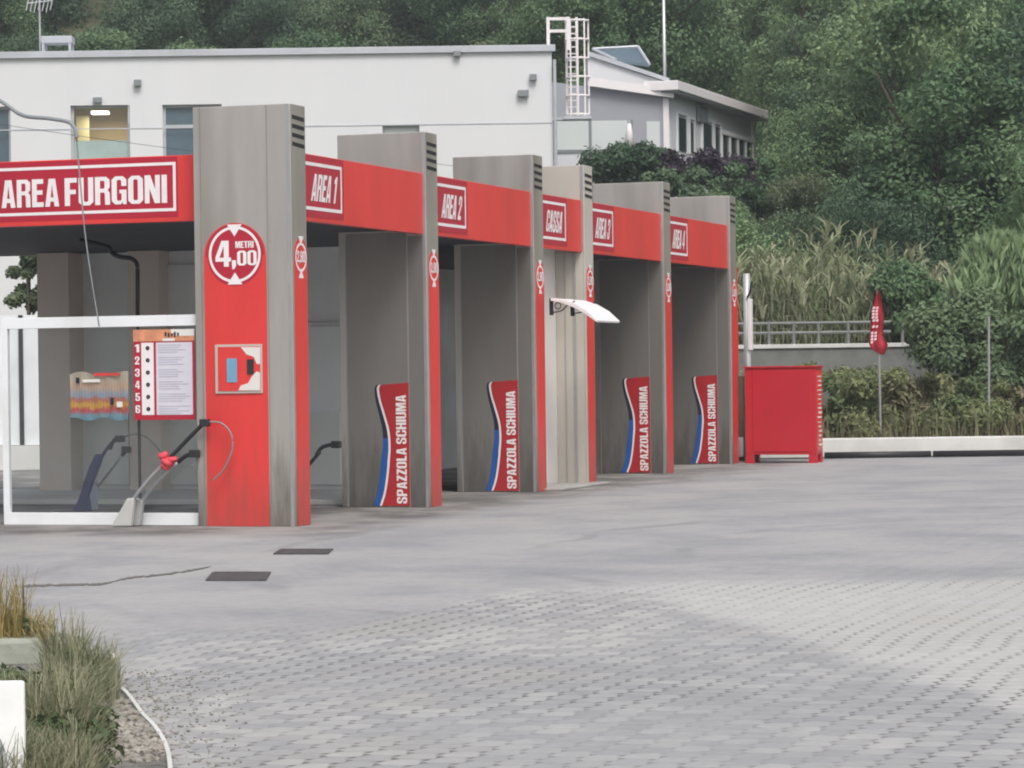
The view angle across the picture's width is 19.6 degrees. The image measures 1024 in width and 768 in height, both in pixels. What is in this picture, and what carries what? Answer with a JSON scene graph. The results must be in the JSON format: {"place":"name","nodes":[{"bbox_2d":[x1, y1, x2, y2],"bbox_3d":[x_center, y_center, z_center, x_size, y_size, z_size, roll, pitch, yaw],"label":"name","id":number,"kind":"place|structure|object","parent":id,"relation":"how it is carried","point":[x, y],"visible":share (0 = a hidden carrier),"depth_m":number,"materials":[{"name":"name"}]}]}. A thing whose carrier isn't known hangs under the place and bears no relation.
{"place":"outdoors","nodes":[
{"label":"outdoors","id":0,"kind":"place"},
{"bbox_2d":[0,0,1015,404],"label":"hillside","id":1,"kind":"structure","parent":0,"point":[92,22],"depth_m":128.02,"materials":[{"name":"green plant"}]},
{"bbox_2d":[0,0,55,49],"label":"hillside tree","id":2,"kind":"object","parent":1,"relation":"on","point":[18,27],"visible":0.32,"depth_m":121.03,"materials":[{"name":"green plant"}]},
{"bbox_2d":[0,29,77,51],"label":"hillside tree","id":3,"kind":"object","parent":1,"relation":"on","point":[28,45],"visible":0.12,"depth_m":118.91,"materials":[{"name":"green plant"}]},
{"bbox_2d":[0,0,96,47],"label":"hillside tree","id":4,"kind":"object","parent":1,"relation":"on","point":[64,8],"visible":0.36,"depth_m":123.55,"materials":[{"name":"green plant"}]},
{"bbox_2d":[48,23,123,50],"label":"hillside tree","id":5,"kind":"object","parent":1,"relation":"on","point":[63,47],"visible":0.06,"depth_m":116.79,"materials":[{"name":"green plant"}]},
{"bbox_2d":[74,27,135,50],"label":"hillside tree","id":6,"kind":"object","parent":1,"relation":"on","point":[101,42],"visible":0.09,"depth_m":110.02,"materials":[{"name":"green plant"}]},
{"bbox_2d":[89,0,212,49],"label":"hillside tree","id":7,"kind":"object","parent":1,"relation":"on","point":[119,21],"visible":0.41,"depth_m":120.31,"materials":[{"name":"green plant"}]},
{"bbox_2d":[99,0,231,49],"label":"hillside tree","id":8,"kind":"object","parent":1,"relation":"on","point":[200,3],"visible":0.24,"depth_m":121.96,"materials":[{"name":"green plant"}]},
{"bbox_2d":[182,0,296,48],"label":"hillside tree","id":9,"kind":"object","parent":1,"relation":"on","point":[227,5],"visible":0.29,"depth_m":124.40,"materials":[{"name":"green plant"}]},
{"bbox_2d":[210,0,330,48],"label":"hillside tree","id":10,"kind":"object","parent":1,"relation":"on","point":[257,8],"visible":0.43,"depth_m":120.87,"materials":[{"name":"green plant"}]},
{"bbox_2d":[0,44,556,314],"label":"white building","id":11,"kind":"structure","parent":1,"relation":"on","point":[478,100],"depth_m":79.96,"materials":[{"name":"white painted plaster"}]},
{"bbox_2d":[0,107,10,161],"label":"window","id":12,"kind":"structure","parent":11,"relation":"in","point":[5,136],"depth_m":80.12,"materials":[{"name":"grey glass"}]},
{"bbox_2d":[41,36,74,50],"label":"roof unit","id":13,"kind":"structure","parent":11,"relation":"on","point":[46,41],"depth_m":80.95,"materials":[{"name":"metal"}]},
{"bbox_2d":[71,105,129,158],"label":"window","id":14,"kind":"structure","parent":11,"relation":"in","point":[110,116],"depth_m":81.46,"materials":[{"name":"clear glass"}]},
{"bbox_2d":[163,104,221,155],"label":"window","id":15,"kind":"structure","parent":11,"relation":"in","point":[173,115],"depth_m":80.12,"materials":[{"name":"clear glass"}]},
{"bbox_2d":[383,125,418,132],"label":"window","id":16,"kind":"structure","parent":11,"relation":"in","point":[386,129],"depth_m":80.12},
{"bbox_2d":[546,17,591,120],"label":"caged ladder","id":17,"kind":"object","parent":11,"relation":"attached to","point":[577,76],"visible":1,"depth_m":80.92,"materials":[{"name":"white metal"}]},
{"bbox_2d":[278,24,365,47],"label":"hillside tree","id":18,"kind":"object","parent":1,"relation":"on","point":[313,41],"visible":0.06,"depth_m":112.62,"materials":[{"name":"green plant"}]},
{"bbox_2d":[289,0,399,46],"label":"hillside tree","id":19,"kind":"object","parent":1,"relation":"on","point":[359,17],"visible":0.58,"depth_m":120.46,"materials":[{"name":"green plant"}]},
{"bbox_2d":[359,0,497,46],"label":"hillside tree","id":20,"kind":"object","parent":1,"relation":"on","point":[402,12],"visible":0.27,"depth_m":122.72,"materials":[{"name":"green plant"}]},
{"bbox_2d":[402,0,538,45],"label":"hillside tree","id":21,"kind":"object","parent":1,"relation":"on","point":[452,21],"visible":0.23,"depth_m":118.12,"materials":[{"name":"green plant"}]},
{"bbox_2d":[458,0,529,45],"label":"hillside tree","id":22,"kind":"object","parent":1,"relation":"on","point":[484,33],"visible":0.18,"depth_m":115.56,"materials":[{"name":"green plant"}]},
{"bbox_2d":[496,0,617,81],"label":"hillside tree","id":23,"kind":"object","parent":1,"relation":"on","point":[512,7],"visible":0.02,"depth_m":108.82,"materials":[{"name":"green plant"}]},
{"bbox_2d":[488,0,637,82],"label":"hillside tree","id":24,"kind":"object","parent":1,"relation":"on","point":[517,25],"visible":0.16,"depth_m":103.06,"materials":[{"name":"green plant"}]},
{"bbox_2d":[519,0,630,85],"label":"hillside tree","id":25,"kind":"object","parent":1,"relation":"on","point":[574,7],"visible":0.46,"depth_m":101.70,"materials":[{"name":"green plant"}]},
{"bbox_2d":[576,138,661,183],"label":"garden shrub","id":26,"kind":"object","parent":1,"relation":"on","point":[615,160],"visible":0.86,"depth_m":81.87,"materials":[{"name":"green plant"}]},
{"bbox_2d":[552,45,767,271],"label":"annex building","id":27,"kind":"structure","parent":1,"relation":"on","point":[680,117],"depth_m":86.26,"materials":[{"name":"paint"}]},
{"bbox_2d":[646,121,659,146],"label":"window","id":28,"kind":"structure","parent":27,"relation":"in","point":[653,127],"depth_m":85.93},
{"bbox_2d":[676,111,688,153],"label":"window","id":29,"kind":"structure","parent":27,"relation":"in","point":[682,127],"depth_m":87.37,"materials":[{"name":"grey glass"}]},
{"bbox_2d":[688,116,695,154],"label":"window","id":30,"kind":"structure","parent":27,"relation":"in","point":[692,126],"depth_m":88.47,"materials":[{"name":"grey glass"}]},
{"bbox_2d":[701,119,713,150],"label":"window","id":31,"kind":"structure","parent":27,"relation":"in","point":[707,131],"depth_m":90.17,"materials":[{"name":"grey glass"}]},
{"bbox_2d":[720,129,754,171],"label":"window","id":32,"kind":"structure","parent":27,"relation":"in","point":[732,142],"depth_m":93.51,"materials":[{"name":"grey glass"}]},
{"bbox_2d":[574,0,754,95],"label":"hillside tree","id":33,"kind":"object","parent":1,"relation":"on","point":[650,44],"visible":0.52,"depth_m":104.34,"materials":[{"name":"green plant"}]},
{"bbox_2d":[662,0,666,76],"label":"lamp pole","id":34,"kind":"object","parent":1,"relation":"on","point":[664,37],"visible":0.47,"depth_m":97.90,"materials":[{"name":"metal"}]},
{"bbox_2d":[619,10,730,94],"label":"hillside tree","id":35,"kind":"object","parent":1,"relation":"on","point":[713,85],"visible":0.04,"depth_m":108.99,"materials":[{"name":"green plant"}]},
{"bbox_2d":[638,161,734,196],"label":"garden shrub","id":36,"kind":"object","parent":1,"relation":"on","point":[687,180],"visible":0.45,"depth_m":80.31,"materials":[{"name":"green plant"}]},
{"bbox_2d":[654,145,726,189],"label":"purple tree","id":37,"kind":"object","parent":1,"relation":"on","point":[708,158],"visible":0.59,"depth_m":81.23,"materials":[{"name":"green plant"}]},
{"bbox_2d":[593,207,803,317],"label":"hillside tree","id":38,"kind":"object","parent":1,"relation":"on","point":[742,237],"visible":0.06,"depth_m":67.71,"materials":[{"name":"green plant"}]},
{"bbox_2d":[707,152,758,191],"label":"purple shrub","id":39,"kind":"object","parent":1,"relation":"on","point":[749,162],"visible":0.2,"depth_m":82.26,"materials":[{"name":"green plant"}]},
{"bbox_2d":[687,0,790,110],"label":"hillside tree","id":40,"kind":"object","parent":1,"relation":"on","point":[736,20],"visible":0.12,"depth_m":111.64,"materials":[{"name":"green plant"}]},
{"bbox_2d":[724,51,774,151],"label":"hillside tree","id":41,"kind":"object","parent":1,"relation":"on","point":[735,91],"visible":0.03,"depth_m":105.03,"materials":[{"name":"green plant"}]},
{"bbox_2d":[724,156,789,236],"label":"garden shrub","id":42,"kind":"object","parent":1,"relation":"on","point":[749,192],"visible":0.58,"depth_m":79.81,"materials":[{"name":"green plant"}]},
{"bbox_2d":[739,0,788,105],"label":"hillside tree","id":43,"kind":"object","parent":1,"relation":"on","point":[760,11],"visible":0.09,"depth_m":109.65,"materials":[{"name":"green plant"}]},
{"bbox_2d":[725,0,844,145],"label":"hillside tree","id":44,"kind":"object","parent":1,"relation":"on","point":[791,9],"visible":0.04,"depth_m":100.36,"materials":[{"name":"green plant"}]},
{"bbox_2d":[746,0,837,149],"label":"hillside tree","id":45,"kind":"object","parent":1,"relation":"on","point":[760,53],"visible":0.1,"depth_m":97.03,"materials":[{"name":"green plant"}]},
{"bbox_2d":[755,168,829,247],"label":"hillside tree","id":46,"kind":"object","parent":1,"relation":"on","point":[804,195],"visible":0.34,"depth_m":78.73,"materials":[{"name":"green plant"}]},
{"bbox_2d":[746,98,852,226],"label":"hillside tree","id":47,"kind":"object","parent":1,"relation":"on","point":[784,128],"visible":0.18,"depth_m":83.80,"materials":[{"name":"green plant"}]},
{"bbox_2d":[756,0,848,108],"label":"hillside tree","id":48,"kind":"object","parent":1,"relation":"on","point":[768,70],"depth_m":97.02,"materials":[{"name":"green plant"}]},
{"bbox_2d":[756,66,865,210],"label":"hillside tree","id":49,"kind":"object","parent":1,"relation":"on","point":[799,96],"visible":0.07,"depth_m":86.45,"materials":[{"name":"green plant"}]},
{"bbox_2d":[769,0,867,171],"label":"hillside tree","id":50,"kind":"object","parent":1,"relation":"on","point":[797,70],"visible":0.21,"depth_m":90.34,"materials":[{"name":"green plant"}]},
{"bbox_2d":[764,187,888,274],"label":"hillside tree","id":51,"kind":"object","parent":1,"relation":"on","point":[789,228],"visible":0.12,"depth_m":73.41,"materials":[{"name":"green plant"}]},
{"bbox_2d":[772,78,916,217],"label":"hillside tree","id":52,"kind":"object","parent":1,"relation":"on","point":[827,160],"visible":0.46,"depth_m":80.89,"materials":[{"name":"green plant"}]},
{"bbox_2d":[736,215,958,344],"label":"giant reeds","id":53,"kind":"object","parent":1,"relation":"on","point":[782,293],"visible":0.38,"depth_m":65.11,"materials":[{"name":"green plant"}]},
{"bbox_2d":[758,0,941,104],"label":"hillside tree","id":54,"kind":"object","parent":1,"relation":"on","point":[792,49],"visible":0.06,"depth_m":92.60,"materials":[{"name":"green plant"}]},
{"bbox_2d":[795,178,959,298],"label":"hillside tree","id":55,"kind":"object","parent":1,"relation":"on","point":[904,228],"visible":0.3,"depth_m":68.92,"materials":[{"name":"green plant"}]},
{"bbox_2d":[814,19,961,157],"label":"hillside tree","id":56,"kind":"object","parent":1,"relation":"on","point":[831,69],"depth_m":86.15,"materials":[{"name":"green plant"}]},
{"bbox_2d":[864,256,948,342],"bbox_3d":[8.819,-0.756,64.602,2.219,4.064,1.717,-1,0,-24],"label":"green bush","id":57,"kind":"object","parent":1,"relation":"on","point":[900,281],"visible":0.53,"depth_m":64.25,"materials":[{"name":"green plant"}]},
{"bbox_2d":[806,0,1016,216],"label":"hillside tree","id":58,"kind":"object","parent":1,"relation":"on","point":[907,53],"visible":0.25,"depth_m":80.35,"materials":[{"name":"green plant"}]},
{"bbox_2d":[838,112,1023,264],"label":"hillside tree","id":59,"kind":"object","parent":1,"relation":"on","point":[991,181],"visible":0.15,"depth_m":74.09,"materials":[{"name":"green plant"}]},
{"bbox_2d":[844,0,1023,275],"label":"hillside tree","id":60,"kind":"object","parent":1,"relation":"on","point":[948,94],"visible":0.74,"depth_m":72.44,"materials":[{"name":"green plant"}]},
{"bbox_2d":[925,0,1023,84],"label":"hillside tree","id":61,"kind":"object","parent":1,"relation":"on","point":[1000,6],"visible":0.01,"depth_m":90.87,"materials":[{"name":"green plant"}]},
{"bbox_2d":[930,126,1023,277],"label":"hillside tree","id":62,"kind":"object","parent":1,"relation":"on","point":[1014,210],"visible":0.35,"depth_m":69.32,"materials":[{"name":"green plant"}]},
{"bbox_2d":[932,9,1023,237],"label":"hillside tree","id":63,"kind":"object","parent":1,"relation":"on","point":[1015,62],"visible":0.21,"depth_m":74.60,"materials":[{"name":"green plant"}]},
{"bbox_2d":[0,456,1023,767],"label":"paved yard","id":64,"kind":"structure","parent":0,"point":[850,612],"depth_m":20.29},
{"bbox_2d":[0,632,167,767],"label":"planting bed","id":65,"kind":"object","parent":64,"relation":"on","point":[162,763],"visible":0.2,"depth_m":12.88,"materials":[{"name":"soil"}]},
{"bbox_2d":[0,680,25,767],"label":"white board","id":66,"kind":"object","parent":65,"relation":"on","point":[12,704],"visible":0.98,"depth_m":11.41,"materials":[{"name":"plastic"}]},
{"bbox_2d":[0,635,53,663],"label":"concrete block","id":67,"kind":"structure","parent":65,"relation":"on","point":[16,649],"depth_m":17.28,"materials":[{"name":"concrete"}]},
{"bbox_2d":[0,564,61,643],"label":"yellow grass","id":68,"kind":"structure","parent":67,"relation":"on","point":[7,628],"depth_m":17.45,"materials":[{"name":"plant"}]},
{"bbox_2d":[0,662,123,767],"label":"bed ground cover","id":69,"kind":"object","parent":65,"relation":"on","point":[50,719],"visible":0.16,"depth_m":12.52,"materials":[{"name":"green plant"}]},
{"bbox_2d":[0,604,143,767],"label":"bed weeds","id":70,"kind":"object","parent":65,"relation":"on","point":[98,672],"visible":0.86,"depth_m":12.89,"materials":[{"name":"plant"}]},
{"bbox_2d":[120,687,172,767],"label":"bed edging","id":71,"kind":"object","parent":65,"relation":"on","point":[127,694],"visible":0.47,"depth_m":14.05,"materials":[{"name":"concrete"}]},
{"bbox_2d":[1,314,197,524],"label":"glass screen","id":72,"kind":"object","parent":64,"relation":"on","point":[42,518],"visible":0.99,"depth_m":33.88,"materials":[{"name":"white paint"}]},
{"bbox_2d":[70,371,127,420],"bbox_3d":[-4.701,0.137,33.681,0.732,0.562,0.030,-1,0,18],"label":"banner","id":73,"kind":"object","parent":72,"relation":"attached to","point":[95,396],"visible":1,"depth_m":33.68,"materials":[{"name":"fabric"}]},
{"bbox_2d":[133,329,195,419],"bbox_3d":[-3.929,-0.107,33.450,0.759,1.022,0.018,-1,0,18],"label":"price board","id":74,"kind":"object","parent":72,"relation":"attached to","point":[164,376],"visible":1,"depth_m":33.44,"materials":[{"name":"plastic"}]},
{"bbox_2d":[90,446,131,509],"bbox_3d":[-5.085,1.191,37.430,0.585,0.804,0.085,-1,0,18],"label":"cleaning lance","id":75,"kind":"object","parent":64,"relation":"on","point":[94,495],"visible":1,"depth_m":37.46,"materials":[{"name":"black plastic"}]},
{"bbox_2d":[73,434,160,510],"bbox_3d":[-4.952,1.107,37.069,1.206,0.971,0.085,-1,0,18],"label":"cleaning lance","id":76,"kind":"object","parent":64,"relation":"on","point":[83,503],"visible":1,"depth_m":37.16,"materials":[{"name":"blue plastic"}]},
{"bbox_2d":[24,566,209,586],"bbox_3d":[-3.140,1.631,25.044,0.646,0.001,2.718,-1,0,33],"label":"yard crack","id":77,"kind":"object","parent":64,"relation":"on","point":[70,584],"visible":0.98,"depth_m":24.34,"materials":[{"name":"asphalt"}]},
{"bbox_2d":[133,450,199,525],"bbox_3d":[-3.900,1.170,33.330,0.832,0.856,0.085,-1,0,18],"label":"cleaning lance","id":78,"kind":"object","parent":64,"relation":"on","point":[138,512],"visible":1,"depth_m":33.38,"materials":[{"name":"black plastic"}]},
{"bbox_2d":[112,419,233,525],"bbox_3d":[-3.813,0.997,33.192,1.502,1.202,0.164,-1,0,18],"label":"cleaning lance","id":79,"kind":"object","parent":64,"relation":"on","point":[125,516],"visible":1,"depth_m":33.19,"materials":[{"name":"black plastic"}]},
{"bbox_2d":[102,669,250,767],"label":"loose gravel","id":80,"kind":"structure","parent":64,"relation":"on","point":[145,745],"depth_m":13.92,"materials":[{"name":"gravel"}]},
{"bbox_2d":[205,572,270,580],"bbox_3d":[-2.301,1.618,24.923,0.552,0.010,1.100,-1,0,0],"label":"drain cover","id":81,"kind":"object","parent":64,"relation":"on","point":[238,576],"visible":1,"depth_m":24.85,"materials":[{"name":"metal"}]},
{"bbox_2d":[273,549,332,554],"bbox_3d":[-1.988,1.597,28.216,0.530,0.010,0.859,-1,0,0],"label":"drain cover","id":82,"kind":"object","parent":64,"relation":"on","point":[302,551],"visible":1,"depth_m":28.09,"materials":[{"name":"metal"}]},
{"bbox_2d":[0,103,738,526],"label":"car wash","id":83,"kind":"object","parent":64,"relation":"on","point":[398,317],"visible":0.99,"depth_m":41.23,"materials":[{"name":"metal"}]},
{"bbox_2d":[0,99,99,326],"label":"hose boom","id":84,"kind":"object","parent":83,"relation":"attached to","point":[23,115],"visible":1,"depth_m":33.06,"materials":[{"name":"metal"}]},
{"bbox_2d":[79,238,141,498],"bbox_3d":[-4.992,-0.117,36.868,0.819,3.430,0.056,-1,0,18],"label":"hose boom","id":85,"kind":"object","parent":83,"relation":"attached to","point":[122,257],"visible":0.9,"depth_m":36.74,"materials":[{"name":"black metal"}]},
{"bbox_2d":[738,376,744,460],"bbox_3d":[4.118,0.622,53.459,0.119,1.535,0.200,-1,0,18],"label":"rusty post","id":86,"kind":"object","parent":64,"relation":"on","point":[741,420],"visible":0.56,"depth_m":53.49,"materials":[{"name":"brown metal"}]},
{"bbox_2d":[743,273,753,460],"bbox_3d":[4.290,-0.303,53.418,0.217,3.381,0.167,-1,0,18],"label":"white post","id":87,"kind":"object","parent":64,"relation":"on","point":[748,317],"visible":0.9,"depth_m":53.38,"materials":[{"name":"metal"}]},
{"bbox_2d":[743,365,823,462],"bbox_3d":[4.792,0.535,52.184,1.330,1.705,0.580,-1,0,18],"label":"red cabinet","id":88,"kind":"object","parent":64,"relation":"on","point":[783,410],"visible":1,"depth_m":51.93,"materials":[{"name":"metal"}]},
{"bbox_2d":[824,451,930,458],"bbox_3d":[6.663,1.288,53.926,1.939,0.114,0.120,-1,0,0],"label":"drain pipe","id":89,"kind":"object","parent":64,"relation":"on","point":[883,454],"visible":1,"depth_m":53.88,"materials":[{"name":"black plastic"}]},
{"bbox_2d":[760,436,1023,457],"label":"wall","id":90,"kind":"structure","parent":64,"relation":"on","point":[931,444],"depth_m":54.38,"materials":[{"name":"concrete"}]},
{"bbox_2d":[933,450,1023,456],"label":"drain pipe","id":91,"kind":"object","parent":64,"relation":"on","point":[968,453],"visible":1,"depth_m":53.88,"materials":[{"name":"black plastic"}]},
{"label":"ground","id":92,"kind":"structure","parent":0,"visible":0},
{"bbox_2d":[3,256,36,314],"bbox_3d":[-9.787,-0.709,59.952,0.904,4.613,0.926,-1,0,-43],"label":"garden tree","id":93,"kind":"object","parent":92,"relation":"on","point":[22,293],"visible":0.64,"depth_m":59.89,"materials":[{"name":"green plant"}]},
{"bbox_2d":[0,315,39,469],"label":"panel fence","id":94,"kind":"object","parent":92,"relation":"on","point":[24,403],"visible":0.54,"depth_m":54.00,"materials":[{"name":"metal"}]},
{"bbox_2d":[595,343,972,412],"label":"retaining wall","id":95,"kind":"structure","parent":92,"relation":"on","point":[852,355],"depth_m":63.00,"materials":[{"name":"concrete"}]},
{"bbox_2d":[594,320,903,344],"bbox_3d":[2.718,-1.057,63.145,11.294,0.508,0.070,-1,0,0],"label":"guard rail","id":96,"kind":"object","parent":95,"relation":"on","point":[818,332],"visible":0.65,"depth_m":63.12,"materials":[{"name":"metal"}]},
{"bbox_2d":[595,379,1023,437],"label":"verge weeds","id":97,"kind":"object","parent":92,"relation":"on","point":[912,431],"visible":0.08,"depth_m":55.33,"materials":[{"name":"plant"}]},
{"bbox_2d":[822,373,870,437],"bbox_3d":[6.316,0.585,56.239,1.014,1.652,0.888,-1,0,0],"label":"verge shrub","id":98,"kind":"object","parent":92,"relation":"on","point":[835,402],"visible":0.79,"depth_m":56.01,"materials":[{"name":"green plant"}]},
{"bbox_2d":[869,289,887,436],"bbox_3d":[6.851,-0.187,55.353,0.330,3.160,0.276,-1,0,0],"label":"flag pole","id":99,"kind":"object","parent":92,"relation":"on","point":[878,344],"visible":0.99,"depth_m":55.35,"materials":[{"name":"red fabric"}]},
{"bbox_2d":[738,359,1023,437],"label":"verge scrub","id":100,"kind":"object","parent":92,"relation":"on","point":[866,386],"visible":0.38,"depth_m":55.78,"materials":[{"name":"green plant"}]},
{"bbox_2d":[876,375,930,436],"bbox_3d":[7.601,0.581,57.238,1.193,1.634,1.096,-1,0,0],"label":"verge shrub","id":101,"kind":"object","parent":92,"relation":"on","point":[905,392],"visible":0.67,"depth_m":57.04,"materials":[{"name":"green plant"}]},
{"bbox_2d":[893,284,1022,379],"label":"dark bush","id":102,"kind":"object","parent":92,"relation":"on","point":[941,336],"visible":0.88,"depth_m":58.15,"materials":[{"name":"green plant"}]},
{"bbox_2d":[931,375,991,435],"bbox_3d":[8.569,0.604,56.459,1.019,1.563,0.952,0,0,43],"label":"verge shrub","id":103,"kind":"object","parent":92,"relation":"on","point":[971,387],"visible":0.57,"depth_m":56.24,"materials":[{"name":"green plant"}]},
{"bbox_2d":[942,211,1023,406],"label":"bamboo clump","id":104,"kind":"object","parent":92,"relation":"on","point":[994,257],"visible":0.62,"depth_m":59.38,"materials":[{"name":"green plant"}]},
{"bbox_2d":[965,310,1023,435],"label":"dark bush","id":105,"kind":"object","parent":92,"relation":"on","point":[1010,368],"visible":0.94,"depth_m":57.39,"materials":[{"name":"green plant"}]},
{"bbox_2d":[976,375,1023,435],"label":"verge shrub","id":106,"kind":"object","parent":92,"relation":"on","point":[1017,397],"visible":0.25,"depth_m":57.21,"materials":[{"name":"green plant"}]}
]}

